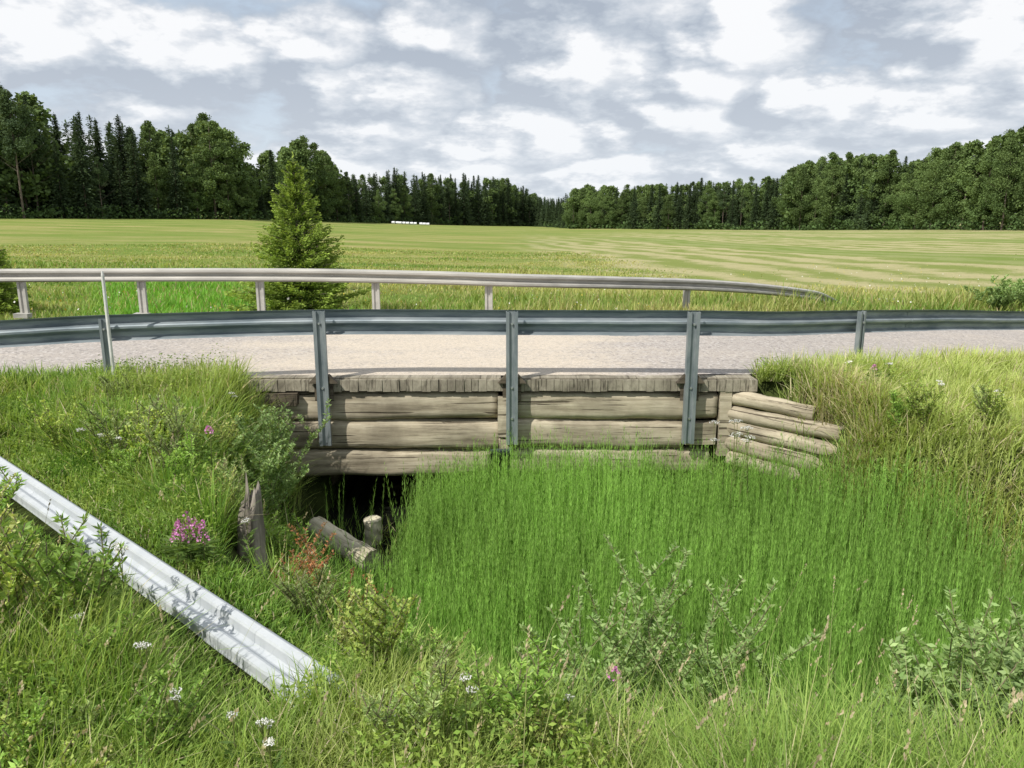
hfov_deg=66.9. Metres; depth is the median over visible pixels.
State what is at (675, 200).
spruce tree
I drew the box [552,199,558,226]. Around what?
spruce tree
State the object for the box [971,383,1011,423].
leafy weed
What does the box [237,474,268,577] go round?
tree stump
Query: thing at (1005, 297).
willow shrub
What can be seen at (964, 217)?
birch tree
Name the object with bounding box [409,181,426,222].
spruce tree
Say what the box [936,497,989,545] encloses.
leafy weed
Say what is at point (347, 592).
leafy weed
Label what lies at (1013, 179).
birch tree
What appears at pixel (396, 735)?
herb leaves
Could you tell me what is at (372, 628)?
leafy weed
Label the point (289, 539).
leafy weed
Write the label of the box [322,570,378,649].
leafy weed
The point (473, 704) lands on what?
yarrow plant
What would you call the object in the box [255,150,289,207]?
birch tree
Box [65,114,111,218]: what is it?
spruce tree
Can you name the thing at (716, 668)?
willow shrub
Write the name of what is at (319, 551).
leafy weed
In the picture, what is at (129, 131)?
pine tree
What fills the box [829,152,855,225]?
birch tree
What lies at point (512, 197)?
birch tree
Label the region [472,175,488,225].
spruce tree
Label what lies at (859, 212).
spruce tree
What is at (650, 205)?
spruce tree
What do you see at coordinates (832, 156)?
birch tree
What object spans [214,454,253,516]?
leafy weed
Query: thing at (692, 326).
guardrail
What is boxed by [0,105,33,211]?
pine tree
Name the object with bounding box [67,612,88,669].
yarrow plant
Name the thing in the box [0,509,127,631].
leafy weed
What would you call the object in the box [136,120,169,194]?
birch tree
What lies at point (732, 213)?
spruce tree
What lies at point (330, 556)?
sorrel plant
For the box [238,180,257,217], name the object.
birch tree
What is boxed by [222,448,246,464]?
leafy weed
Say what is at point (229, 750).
yarrow plant
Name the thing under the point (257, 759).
yarrow plant
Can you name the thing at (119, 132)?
spruce tree
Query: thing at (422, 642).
leafy weed
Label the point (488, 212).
spruce tree
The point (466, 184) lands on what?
spruce tree
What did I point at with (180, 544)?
fireweed plant
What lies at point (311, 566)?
sorrel plant
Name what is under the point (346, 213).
spruce tree
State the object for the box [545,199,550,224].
spruce tree
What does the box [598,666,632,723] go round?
fireweed plant
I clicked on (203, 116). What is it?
birch tree
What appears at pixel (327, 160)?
birch tree
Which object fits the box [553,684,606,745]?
leafy weed
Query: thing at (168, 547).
fireweed plant
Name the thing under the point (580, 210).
birch tree
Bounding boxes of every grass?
[0,242,1023,319]
[0,343,1023,767]
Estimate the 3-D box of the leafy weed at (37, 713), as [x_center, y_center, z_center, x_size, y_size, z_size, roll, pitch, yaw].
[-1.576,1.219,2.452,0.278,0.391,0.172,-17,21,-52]
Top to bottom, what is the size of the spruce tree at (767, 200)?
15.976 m
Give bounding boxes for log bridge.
[248,374,842,485]
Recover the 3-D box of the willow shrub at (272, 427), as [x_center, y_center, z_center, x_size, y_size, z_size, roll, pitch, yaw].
[-2.218,0.707,7.130,0.918,1.159,1.178,2,13,10]
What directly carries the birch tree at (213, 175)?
on the ground at (942, 258)
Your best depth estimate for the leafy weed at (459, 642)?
3.41 m
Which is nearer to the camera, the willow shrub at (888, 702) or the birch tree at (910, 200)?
the willow shrub at (888, 702)
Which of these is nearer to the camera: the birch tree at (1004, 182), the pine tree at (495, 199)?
the birch tree at (1004, 182)
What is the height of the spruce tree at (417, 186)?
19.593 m
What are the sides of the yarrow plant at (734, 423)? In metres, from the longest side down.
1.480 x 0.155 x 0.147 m
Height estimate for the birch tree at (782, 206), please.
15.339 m
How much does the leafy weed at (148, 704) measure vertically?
0.404 m
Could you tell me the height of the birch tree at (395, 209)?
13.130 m
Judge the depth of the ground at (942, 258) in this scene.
52.00 m
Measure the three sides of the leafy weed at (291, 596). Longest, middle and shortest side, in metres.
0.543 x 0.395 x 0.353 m
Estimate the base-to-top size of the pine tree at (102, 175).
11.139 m
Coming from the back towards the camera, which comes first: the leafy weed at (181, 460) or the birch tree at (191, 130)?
the birch tree at (191, 130)
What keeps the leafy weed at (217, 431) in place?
on the ground at (942, 258)
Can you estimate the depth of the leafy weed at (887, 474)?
7.19 m
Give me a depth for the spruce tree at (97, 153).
150.12 m
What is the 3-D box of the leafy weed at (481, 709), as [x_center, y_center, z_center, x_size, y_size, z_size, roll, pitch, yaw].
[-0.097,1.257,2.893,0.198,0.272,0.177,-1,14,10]
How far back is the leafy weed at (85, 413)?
6.66 m
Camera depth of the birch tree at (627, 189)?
280.45 m
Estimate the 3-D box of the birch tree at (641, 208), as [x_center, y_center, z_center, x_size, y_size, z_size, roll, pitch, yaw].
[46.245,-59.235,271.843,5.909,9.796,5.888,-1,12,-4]
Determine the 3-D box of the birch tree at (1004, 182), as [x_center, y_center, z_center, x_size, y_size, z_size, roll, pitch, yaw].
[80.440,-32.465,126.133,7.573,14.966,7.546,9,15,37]
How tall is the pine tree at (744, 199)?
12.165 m
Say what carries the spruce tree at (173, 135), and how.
on the ground at (942, 258)
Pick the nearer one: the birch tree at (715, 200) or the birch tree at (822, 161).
the birch tree at (822, 161)
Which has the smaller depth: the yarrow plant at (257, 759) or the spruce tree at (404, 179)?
the yarrow plant at (257, 759)
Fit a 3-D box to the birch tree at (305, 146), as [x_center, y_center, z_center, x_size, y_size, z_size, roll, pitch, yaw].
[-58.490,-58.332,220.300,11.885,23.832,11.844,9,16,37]
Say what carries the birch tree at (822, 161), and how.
on the ground at (942, 258)
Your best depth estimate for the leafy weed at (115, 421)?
5.88 m
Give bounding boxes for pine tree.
[0,88,40,218]
[0,90,35,209]
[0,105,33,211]
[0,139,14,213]
[17,112,50,217]
[90,156,112,218]
[112,127,138,175]
[343,172,356,221]
[435,179,446,202]
[444,184,454,220]
[488,190,499,220]
[526,195,535,220]
[684,181,699,208]
[715,186,723,207]
[717,186,728,228]
[722,184,731,217]
[736,190,749,224]
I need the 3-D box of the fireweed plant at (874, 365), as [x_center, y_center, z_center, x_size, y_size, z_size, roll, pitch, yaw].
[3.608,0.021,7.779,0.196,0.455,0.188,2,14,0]
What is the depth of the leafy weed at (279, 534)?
5.59 m
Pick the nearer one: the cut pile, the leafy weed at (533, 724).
the leafy weed at (533, 724)
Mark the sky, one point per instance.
(552, 98)
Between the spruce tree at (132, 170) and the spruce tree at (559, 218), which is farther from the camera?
the spruce tree at (559, 218)
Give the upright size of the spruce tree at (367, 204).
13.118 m
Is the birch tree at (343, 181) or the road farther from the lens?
the birch tree at (343, 181)
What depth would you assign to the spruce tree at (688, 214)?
252.41 m
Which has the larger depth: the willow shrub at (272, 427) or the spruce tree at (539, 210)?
the spruce tree at (539, 210)
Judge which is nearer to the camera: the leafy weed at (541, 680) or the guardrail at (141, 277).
the leafy weed at (541, 680)
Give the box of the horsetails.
[281,421,1023,762]
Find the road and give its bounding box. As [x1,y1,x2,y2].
[0,330,1023,375]
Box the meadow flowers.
[14,258,1005,311]
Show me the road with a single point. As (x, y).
(400, 354)
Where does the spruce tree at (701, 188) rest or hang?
on the ground at (942, 258)
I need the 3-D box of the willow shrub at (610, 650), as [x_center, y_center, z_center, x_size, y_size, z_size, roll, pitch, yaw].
[0.386,1.724,3.872,0.757,1.336,0.494,-3,13,-12]
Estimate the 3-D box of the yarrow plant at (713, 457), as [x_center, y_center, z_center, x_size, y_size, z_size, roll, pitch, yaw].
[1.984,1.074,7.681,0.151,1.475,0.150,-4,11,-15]
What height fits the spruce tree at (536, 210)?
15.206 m
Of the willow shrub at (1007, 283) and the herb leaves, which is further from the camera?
the willow shrub at (1007, 283)
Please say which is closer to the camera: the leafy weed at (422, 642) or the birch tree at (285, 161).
the leafy weed at (422, 642)
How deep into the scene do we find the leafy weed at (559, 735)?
2.58 m
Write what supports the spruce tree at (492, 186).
on the ground at (942, 258)
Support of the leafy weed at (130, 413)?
on the ground at (942, 258)
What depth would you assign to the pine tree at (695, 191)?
258.04 m
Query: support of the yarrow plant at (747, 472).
on the ground at (942, 258)
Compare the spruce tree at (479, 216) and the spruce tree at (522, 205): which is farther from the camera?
the spruce tree at (522, 205)
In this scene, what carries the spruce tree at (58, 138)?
on the ground at (942, 258)
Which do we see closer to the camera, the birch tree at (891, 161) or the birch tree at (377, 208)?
the birch tree at (891, 161)
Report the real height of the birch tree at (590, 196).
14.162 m
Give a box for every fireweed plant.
[159,522,187,559]
[164,518,194,565]
[172,509,205,568]
[182,516,212,556]
[186,519,221,561]
[196,425,221,482]
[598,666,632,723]
[865,364,879,391]
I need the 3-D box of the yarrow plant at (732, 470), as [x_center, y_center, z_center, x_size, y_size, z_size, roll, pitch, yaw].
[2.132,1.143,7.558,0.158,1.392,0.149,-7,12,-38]
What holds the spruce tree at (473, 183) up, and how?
on the ground at (942, 258)
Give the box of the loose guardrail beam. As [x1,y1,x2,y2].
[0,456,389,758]
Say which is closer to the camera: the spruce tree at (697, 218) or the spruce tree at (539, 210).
the spruce tree at (697, 218)
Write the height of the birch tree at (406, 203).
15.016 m
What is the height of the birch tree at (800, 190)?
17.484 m
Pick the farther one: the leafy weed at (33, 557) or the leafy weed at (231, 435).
the leafy weed at (231, 435)
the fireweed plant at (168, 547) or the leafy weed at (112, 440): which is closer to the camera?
the fireweed plant at (168, 547)
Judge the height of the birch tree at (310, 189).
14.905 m
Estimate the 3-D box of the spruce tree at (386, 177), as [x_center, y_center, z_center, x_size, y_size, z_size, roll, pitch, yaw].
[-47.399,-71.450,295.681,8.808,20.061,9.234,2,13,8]
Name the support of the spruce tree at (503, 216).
on the ground at (942, 258)
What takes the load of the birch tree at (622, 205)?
on the ground at (942, 258)
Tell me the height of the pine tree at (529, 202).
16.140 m
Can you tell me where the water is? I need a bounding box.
[314,447,727,569]
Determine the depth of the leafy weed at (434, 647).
3.29 m
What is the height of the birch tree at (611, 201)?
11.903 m
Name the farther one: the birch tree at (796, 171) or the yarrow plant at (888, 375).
the birch tree at (796, 171)
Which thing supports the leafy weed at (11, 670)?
on the ground at (942, 258)
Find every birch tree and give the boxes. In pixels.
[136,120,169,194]
[140,152,168,215]
[178,123,202,201]
[179,153,210,218]
[181,112,231,210]
[193,120,235,218]
[215,158,243,219]
[217,130,265,216]
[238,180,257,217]
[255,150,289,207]
[278,147,307,185]
[295,135,323,208]
[301,166,312,208]
[303,142,334,217]
[317,155,342,221]
[318,154,346,212]
[325,166,348,219]
[356,174,370,211]
[371,190,387,220]
[388,189,403,219]
[397,185,413,220]
[424,173,441,224]
[499,178,514,199]
[499,178,516,220]
[561,190,585,227]
[574,188,590,222]
[577,191,601,227]
[578,202,585,227]
[592,186,610,228]
[604,196,618,228]
[613,192,630,224]
[616,184,631,223]
[630,185,641,226]
[635,201,648,226]
[636,184,654,212]
[649,183,667,204]
[657,185,672,221]
[660,196,675,226]
[696,180,716,227]
[706,192,723,227]
[724,178,748,223]
[741,176,759,224]
[771,176,797,228]
[779,167,797,227]
[791,164,811,217]
[791,166,813,229]
[802,155,829,216]
[802,176,824,226]
[811,164,850,225]
[812,152,843,222]
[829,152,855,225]
[848,153,878,218]
[862,167,903,215]
[868,149,905,229]
[883,172,914,226]
[894,171,931,228]
[902,146,948,217]
[906,157,931,228]
[910,160,948,227]
[929,141,968,229]
[929,144,954,186]
[934,159,978,228]
[950,145,978,218]
[966,137,1009,229]
[971,135,999,218]
[979,129,1023,227]
[980,137,1023,229]
[1005,161,1023,217]
[1013,172,1023,223]
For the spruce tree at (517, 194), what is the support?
on the ground at (942, 258)
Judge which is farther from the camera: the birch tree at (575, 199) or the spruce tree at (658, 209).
the birch tree at (575, 199)
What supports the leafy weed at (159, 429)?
on the ground at (942, 258)
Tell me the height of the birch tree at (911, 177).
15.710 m
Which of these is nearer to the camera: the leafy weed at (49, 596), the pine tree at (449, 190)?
the leafy weed at (49, 596)
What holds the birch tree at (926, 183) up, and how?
on the ground at (942, 258)
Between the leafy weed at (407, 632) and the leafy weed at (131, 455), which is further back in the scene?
the leafy weed at (131, 455)
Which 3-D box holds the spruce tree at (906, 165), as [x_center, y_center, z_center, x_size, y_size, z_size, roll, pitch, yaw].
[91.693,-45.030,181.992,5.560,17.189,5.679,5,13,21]
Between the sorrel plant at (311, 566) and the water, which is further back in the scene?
the water
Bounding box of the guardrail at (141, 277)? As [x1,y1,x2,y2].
[0,268,840,318]
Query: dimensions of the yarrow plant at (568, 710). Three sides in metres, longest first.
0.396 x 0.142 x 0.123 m
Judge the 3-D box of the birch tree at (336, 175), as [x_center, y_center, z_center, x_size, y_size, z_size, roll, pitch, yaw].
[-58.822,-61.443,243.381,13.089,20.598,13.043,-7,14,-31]
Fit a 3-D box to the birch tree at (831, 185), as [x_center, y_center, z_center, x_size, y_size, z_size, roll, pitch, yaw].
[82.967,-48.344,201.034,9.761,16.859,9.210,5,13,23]
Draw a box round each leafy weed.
[0,466,26,547]
[0,473,15,540]
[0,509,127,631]
[0,511,40,623]
[0,521,45,624]
[0,534,38,631]
[0,559,34,625]
[0,665,40,731]
[0,671,22,728]
[0,690,29,767]
[0,691,49,767]
[0,747,24,767]
[10,729,109,767]
[17,395,77,453]
[22,573,103,643]
[41,699,101,747]
[59,608,142,679]
[75,407,99,434]
[76,397,135,457]
[79,407,150,466]
[79,739,161,767]
[92,741,139,767]
[97,373,133,401]
[102,433,130,457]
[108,442,148,484]
[118,406,185,470]
[119,655,210,762]
[127,397,171,459]
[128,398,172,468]
[132,392,187,445]
[140,402,196,473]
[160,431,201,483]
[177,421,201,465]
[183,413,202,434]
[202,407,249,452]
[203,465,244,523]
[208,414,229,452]
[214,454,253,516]
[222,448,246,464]
[264,512,310,575]
[270,524,295,553]
[270,563,339,630]
[281,535,323,560]
[287,550,332,583]
[303,572,348,628]
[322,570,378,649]
[330,590,373,630]
[342,586,418,681]
[358,643,464,764]
[390,670,443,741]
[395,620,441,674]
[395,620,448,664]
[396,632,457,672]
[400,632,459,660]
[426,624,469,684]
[444,657,492,702]
[457,633,564,764]
[464,691,505,727]
[500,692,571,767]
[502,681,558,766]
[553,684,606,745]
[562,719,614,767]
[604,707,652,767]
[869,458,915,510]
[887,389,913,436]
[900,375,941,431]
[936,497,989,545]
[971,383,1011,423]
[978,379,1012,436]
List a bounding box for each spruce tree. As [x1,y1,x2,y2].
[0,163,28,216]
[0,248,43,317]
[16,92,71,217]
[44,140,76,218]
[49,112,78,210]
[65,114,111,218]
[71,112,107,216]
[91,117,114,217]
[102,114,146,216]
[107,152,136,217]
[120,135,164,218]
[164,134,191,218]
[170,131,198,215]
[224,152,371,310]
[255,171,273,217]
[256,178,268,219]
[265,150,283,219]
[340,178,354,220]
[349,178,368,221]
[362,185,377,222]
[370,174,384,216]
[380,189,393,222]
[382,171,391,212]
[389,168,406,221]
[402,172,413,222]
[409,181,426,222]
[411,176,429,222]
[418,176,434,223]
[436,175,450,224]
[450,178,462,224]
[457,173,477,225]
[461,175,477,224]
[469,183,479,224]
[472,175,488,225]
[472,176,477,213]
[483,182,494,224]
[489,176,501,221]
[494,193,503,225]
[499,190,508,225]
[501,178,518,225]
[513,199,519,225]
[515,188,523,221]
[517,186,530,225]
[524,189,531,222]
[532,197,541,226]
[533,199,538,222]
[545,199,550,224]
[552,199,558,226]
[553,198,562,227]
[558,193,567,227]
[623,186,641,228]
[643,185,655,228]
[647,186,664,228]
[666,181,682,228]
[671,185,686,228]
[679,183,695,228]
[692,177,704,220]
[692,191,701,228]
[723,181,736,224]
[726,187,737,226]
[748,184,760,229]
[756,177,771,228]
[763,177,783,229]
[765,179,775,221]
[828,172,854,228]
[842,157,866,229]
[851,176,865,228]
[855,169,886,229]
[894,155,907,208]
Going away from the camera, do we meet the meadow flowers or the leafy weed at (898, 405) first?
the leafy weed at (898, 405)
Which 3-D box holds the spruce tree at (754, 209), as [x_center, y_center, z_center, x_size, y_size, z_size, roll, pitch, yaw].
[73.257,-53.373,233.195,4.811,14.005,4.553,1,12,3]
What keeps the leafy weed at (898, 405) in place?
on the ground at (942, 258)
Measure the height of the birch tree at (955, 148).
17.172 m
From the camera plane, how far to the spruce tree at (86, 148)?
144.44 m
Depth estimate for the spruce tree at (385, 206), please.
284.10 m
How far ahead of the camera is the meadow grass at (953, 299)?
22.61 m
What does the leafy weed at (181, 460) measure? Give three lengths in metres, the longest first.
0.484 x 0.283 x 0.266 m
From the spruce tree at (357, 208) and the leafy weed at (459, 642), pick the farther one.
the spruce tree at (357, 208)
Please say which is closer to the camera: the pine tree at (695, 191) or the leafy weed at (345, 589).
the leafy weed at (345, 589)
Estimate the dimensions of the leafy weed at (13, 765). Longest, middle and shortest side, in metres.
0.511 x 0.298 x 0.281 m
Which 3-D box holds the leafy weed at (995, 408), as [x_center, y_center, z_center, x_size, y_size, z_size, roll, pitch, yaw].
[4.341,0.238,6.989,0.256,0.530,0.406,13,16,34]
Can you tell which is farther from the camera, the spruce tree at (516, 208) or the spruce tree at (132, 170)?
the spruce tree at (516, 208)
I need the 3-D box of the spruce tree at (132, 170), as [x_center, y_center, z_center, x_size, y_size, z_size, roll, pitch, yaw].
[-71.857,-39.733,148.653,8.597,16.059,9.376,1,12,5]
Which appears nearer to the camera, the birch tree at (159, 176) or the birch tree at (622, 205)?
the birch tree at (159, 176)
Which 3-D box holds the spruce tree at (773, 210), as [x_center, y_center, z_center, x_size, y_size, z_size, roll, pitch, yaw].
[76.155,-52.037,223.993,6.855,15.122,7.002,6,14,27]
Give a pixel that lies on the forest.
(183, 140)
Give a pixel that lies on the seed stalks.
(742, 666)
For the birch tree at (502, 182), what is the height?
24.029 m
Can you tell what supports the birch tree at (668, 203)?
on the ground at (942, 258)
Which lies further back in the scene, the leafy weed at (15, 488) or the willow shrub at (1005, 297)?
the willow shrub at (1005, 297)
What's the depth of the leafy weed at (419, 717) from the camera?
2.52 m
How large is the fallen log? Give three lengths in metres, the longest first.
0.790 x 0.242 x 0.240 m
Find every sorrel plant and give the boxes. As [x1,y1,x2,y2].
[271,522,326,585]
[289,546,355,610]
[295,530,336,603]
[352,574,392,619]
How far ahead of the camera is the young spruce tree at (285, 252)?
17.41 m
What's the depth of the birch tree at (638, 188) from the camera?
283.23 m
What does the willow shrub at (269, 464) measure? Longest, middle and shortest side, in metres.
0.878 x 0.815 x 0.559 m
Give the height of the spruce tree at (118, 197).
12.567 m
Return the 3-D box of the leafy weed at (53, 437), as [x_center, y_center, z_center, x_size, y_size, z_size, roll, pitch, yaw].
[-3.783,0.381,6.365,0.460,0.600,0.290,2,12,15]
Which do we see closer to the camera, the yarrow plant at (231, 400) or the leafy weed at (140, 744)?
the leafy weed at (140, 744)
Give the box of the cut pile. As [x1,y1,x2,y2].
[363,515,382,545]
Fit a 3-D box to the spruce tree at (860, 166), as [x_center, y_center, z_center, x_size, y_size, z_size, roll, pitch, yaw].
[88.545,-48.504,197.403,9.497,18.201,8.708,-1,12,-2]
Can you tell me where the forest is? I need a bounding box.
[0,85,1023,230]
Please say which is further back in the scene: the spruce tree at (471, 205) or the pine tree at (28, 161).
the spruce tree at (471, 205)
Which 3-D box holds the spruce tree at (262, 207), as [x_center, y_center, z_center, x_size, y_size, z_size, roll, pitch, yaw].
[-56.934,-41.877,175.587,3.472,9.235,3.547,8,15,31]
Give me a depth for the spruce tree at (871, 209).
182.23 m
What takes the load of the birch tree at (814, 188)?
on the ground at (942, 258)
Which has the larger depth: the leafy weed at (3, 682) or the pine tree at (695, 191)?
the pine tree at (695, 191)
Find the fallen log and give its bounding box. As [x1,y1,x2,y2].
[306,516,380,572]
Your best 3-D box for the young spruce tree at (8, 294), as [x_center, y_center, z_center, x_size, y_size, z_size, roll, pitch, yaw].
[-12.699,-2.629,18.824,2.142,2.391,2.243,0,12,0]
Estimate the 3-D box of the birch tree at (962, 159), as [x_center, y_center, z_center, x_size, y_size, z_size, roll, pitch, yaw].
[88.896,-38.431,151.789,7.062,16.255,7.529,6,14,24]
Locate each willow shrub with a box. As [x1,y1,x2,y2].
[218,432,308,522]
[226,398,331,514]
[513,586,656,723]
[546,532,712,727]
[645,575,828,746]
[860,686,969,766]
[861,605,1021,743]
[910,586,1023,735]
[929,595,1023,761]
[964,284,1023,310]
[990,274,1023,306]
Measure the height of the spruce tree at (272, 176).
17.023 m
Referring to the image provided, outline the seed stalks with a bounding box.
[0,344,1023,767]
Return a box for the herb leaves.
[0,343,1023,767]
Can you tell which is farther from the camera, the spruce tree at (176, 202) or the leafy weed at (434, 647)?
the spruce tree at (176, 202)
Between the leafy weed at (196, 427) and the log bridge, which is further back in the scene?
the log bridge
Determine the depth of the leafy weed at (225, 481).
5.00 m
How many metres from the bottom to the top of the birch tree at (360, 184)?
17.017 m
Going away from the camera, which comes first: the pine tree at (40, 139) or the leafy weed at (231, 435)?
the leafy weed at (231, 435)
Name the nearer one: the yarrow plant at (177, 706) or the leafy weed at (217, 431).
the yarrow plant at (177, 706)
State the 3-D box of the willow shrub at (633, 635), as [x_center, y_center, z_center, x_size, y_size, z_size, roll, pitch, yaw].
[0.612,1.712,4.196,0.905,1.647,0.892,2,16,0]
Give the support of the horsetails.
on the ground at (942, 258)
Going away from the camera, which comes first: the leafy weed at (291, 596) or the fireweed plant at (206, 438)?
the leafy weed at (291, 596)
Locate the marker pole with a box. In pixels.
[101,271,114,373]
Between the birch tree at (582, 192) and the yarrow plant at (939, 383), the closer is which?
the yarrow plant at (939, 383)
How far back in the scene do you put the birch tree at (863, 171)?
193.75 m
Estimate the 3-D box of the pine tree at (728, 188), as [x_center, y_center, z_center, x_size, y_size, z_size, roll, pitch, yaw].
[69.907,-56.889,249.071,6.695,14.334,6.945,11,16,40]
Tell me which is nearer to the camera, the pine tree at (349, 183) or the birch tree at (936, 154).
the birch tree at (936, 154)
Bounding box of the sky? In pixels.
[0,0,1023,203]
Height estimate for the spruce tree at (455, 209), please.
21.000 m
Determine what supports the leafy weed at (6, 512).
on the ground at (942, 258)
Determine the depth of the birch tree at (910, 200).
164.68 m
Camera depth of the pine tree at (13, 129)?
125.64 m
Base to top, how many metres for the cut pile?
0.338 m
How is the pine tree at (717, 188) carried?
on the ground at (942, 258)
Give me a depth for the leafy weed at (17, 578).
3.39 m
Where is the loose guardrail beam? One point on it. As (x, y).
(224, 631)
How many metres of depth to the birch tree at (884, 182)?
186.61 m
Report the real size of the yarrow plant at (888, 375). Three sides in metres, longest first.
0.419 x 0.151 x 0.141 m
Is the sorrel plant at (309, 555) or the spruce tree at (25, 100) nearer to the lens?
the sorrel plant at (309, 555)
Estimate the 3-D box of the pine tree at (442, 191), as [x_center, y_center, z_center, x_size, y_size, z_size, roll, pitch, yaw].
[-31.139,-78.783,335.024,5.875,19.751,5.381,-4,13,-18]
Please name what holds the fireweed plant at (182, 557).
on the ground at (942, 258)
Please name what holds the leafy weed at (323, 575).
on the ground at (942, 258)
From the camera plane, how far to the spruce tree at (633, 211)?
271.10 m
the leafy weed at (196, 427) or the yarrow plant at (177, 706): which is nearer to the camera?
the yarrow plant at (177, 706)
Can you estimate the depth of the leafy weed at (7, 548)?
3.35 m
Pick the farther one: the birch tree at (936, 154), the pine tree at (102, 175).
the birch tree at (936, 154)
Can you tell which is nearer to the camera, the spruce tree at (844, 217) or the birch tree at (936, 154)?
the birch tree at (936, 154)
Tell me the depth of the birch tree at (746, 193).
236.44 m
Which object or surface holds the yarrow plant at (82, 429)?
on the ground at (942, 258)
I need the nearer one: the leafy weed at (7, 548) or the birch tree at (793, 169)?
the leafy weed at (7, 548)
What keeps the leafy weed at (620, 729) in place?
on the ground at (942, 258)
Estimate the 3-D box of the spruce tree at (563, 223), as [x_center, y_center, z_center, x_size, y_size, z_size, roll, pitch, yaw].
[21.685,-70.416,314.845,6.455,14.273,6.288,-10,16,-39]
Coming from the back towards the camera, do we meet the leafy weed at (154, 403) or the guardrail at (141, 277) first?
the guardrail at (141, 277)
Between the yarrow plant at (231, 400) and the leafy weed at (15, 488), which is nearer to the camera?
the leafy weed at (15, 488)
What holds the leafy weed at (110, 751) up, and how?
on the ground at (942, 258)
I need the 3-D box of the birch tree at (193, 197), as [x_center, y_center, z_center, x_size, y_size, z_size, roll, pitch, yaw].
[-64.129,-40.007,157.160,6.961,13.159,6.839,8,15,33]
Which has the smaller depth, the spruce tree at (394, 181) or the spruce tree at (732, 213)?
the spruce tree at (732, 213)
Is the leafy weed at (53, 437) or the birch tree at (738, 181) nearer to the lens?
the leafy weed at (53, 437)
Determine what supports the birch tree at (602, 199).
on the ground at (942, 258)
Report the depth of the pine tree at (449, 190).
336.93 m
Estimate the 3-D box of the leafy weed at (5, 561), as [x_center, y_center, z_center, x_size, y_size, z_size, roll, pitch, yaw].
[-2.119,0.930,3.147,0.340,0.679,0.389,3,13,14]
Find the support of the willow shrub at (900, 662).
on the ground at (942, 258)
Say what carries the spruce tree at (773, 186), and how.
on the ground at (942, 258)
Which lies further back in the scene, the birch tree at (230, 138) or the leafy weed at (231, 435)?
the birch tree at (230, 138)
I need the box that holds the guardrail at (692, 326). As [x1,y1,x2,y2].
[0,309,1023,445]
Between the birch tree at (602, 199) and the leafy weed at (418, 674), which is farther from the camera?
the birch tree at (602, 199)
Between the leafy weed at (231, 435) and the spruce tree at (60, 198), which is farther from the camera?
the spruce tree at (60, 198)
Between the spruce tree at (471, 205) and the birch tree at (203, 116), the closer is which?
the birch tree at (203, 116)
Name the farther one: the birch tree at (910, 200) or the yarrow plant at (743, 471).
the birch tree at (910, 200)
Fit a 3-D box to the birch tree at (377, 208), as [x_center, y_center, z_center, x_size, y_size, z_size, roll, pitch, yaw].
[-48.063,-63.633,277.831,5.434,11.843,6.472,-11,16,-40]
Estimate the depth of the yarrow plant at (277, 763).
2.41 m
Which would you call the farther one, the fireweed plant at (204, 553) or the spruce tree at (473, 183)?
the spruce tree at (473, 183)
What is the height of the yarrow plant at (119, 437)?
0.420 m
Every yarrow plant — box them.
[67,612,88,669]
[74,427,92,464]
[93,433,106,467]
[108,542,139,605]
[115,436,125,478]
[131,641,164,715]
[157,687,199,753]
[214,711,253,767]
[226,391,237,418]
[240,517,260,572]
[249,737,286,767]
[250,717,285,767]
[449,673,480,753]
[557,694,587,756]
[709,420,719,528]
[727,432,742,507]
[729,419,742,510]
[731,435,754,564]
[741,426,753,541]
[884,363,896,388]
[936,380,945,402]
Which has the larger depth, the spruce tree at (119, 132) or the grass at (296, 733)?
the spruce tree at (119, 132)
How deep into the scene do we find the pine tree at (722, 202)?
241.79 m
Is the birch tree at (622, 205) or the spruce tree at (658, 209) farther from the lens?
the birch tree at (622, 205)
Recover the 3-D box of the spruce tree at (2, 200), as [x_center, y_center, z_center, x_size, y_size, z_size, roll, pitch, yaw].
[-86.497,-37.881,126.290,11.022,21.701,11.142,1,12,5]
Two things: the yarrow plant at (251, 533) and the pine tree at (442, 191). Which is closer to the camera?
the yarrow plant at (251, 533)
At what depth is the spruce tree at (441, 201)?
330.88 m
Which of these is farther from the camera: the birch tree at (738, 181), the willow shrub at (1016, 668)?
the birch tree at (738, 181)
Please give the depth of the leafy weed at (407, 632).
3.30 m
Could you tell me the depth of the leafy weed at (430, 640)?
3.43 m
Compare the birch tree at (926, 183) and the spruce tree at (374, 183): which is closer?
the birch tree at (926, 183)
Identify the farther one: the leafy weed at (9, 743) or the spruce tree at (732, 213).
the spruce tree at (732, 213)
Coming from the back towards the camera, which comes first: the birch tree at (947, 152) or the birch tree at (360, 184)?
the birch tree at (360, 184)
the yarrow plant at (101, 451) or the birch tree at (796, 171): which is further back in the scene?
the birch tree at (796, 171)
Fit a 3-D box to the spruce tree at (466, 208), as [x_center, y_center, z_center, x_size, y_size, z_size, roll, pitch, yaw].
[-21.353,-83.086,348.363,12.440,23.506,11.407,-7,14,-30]
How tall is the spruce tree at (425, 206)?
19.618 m
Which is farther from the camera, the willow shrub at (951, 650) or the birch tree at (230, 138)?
the birch tree at (230, 138)
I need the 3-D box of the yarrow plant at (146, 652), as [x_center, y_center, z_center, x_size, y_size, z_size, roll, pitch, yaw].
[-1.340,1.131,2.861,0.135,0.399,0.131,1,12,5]
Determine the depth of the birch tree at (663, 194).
269.23 m
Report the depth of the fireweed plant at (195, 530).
4.28 m
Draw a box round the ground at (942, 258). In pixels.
[0,214,1023,752]

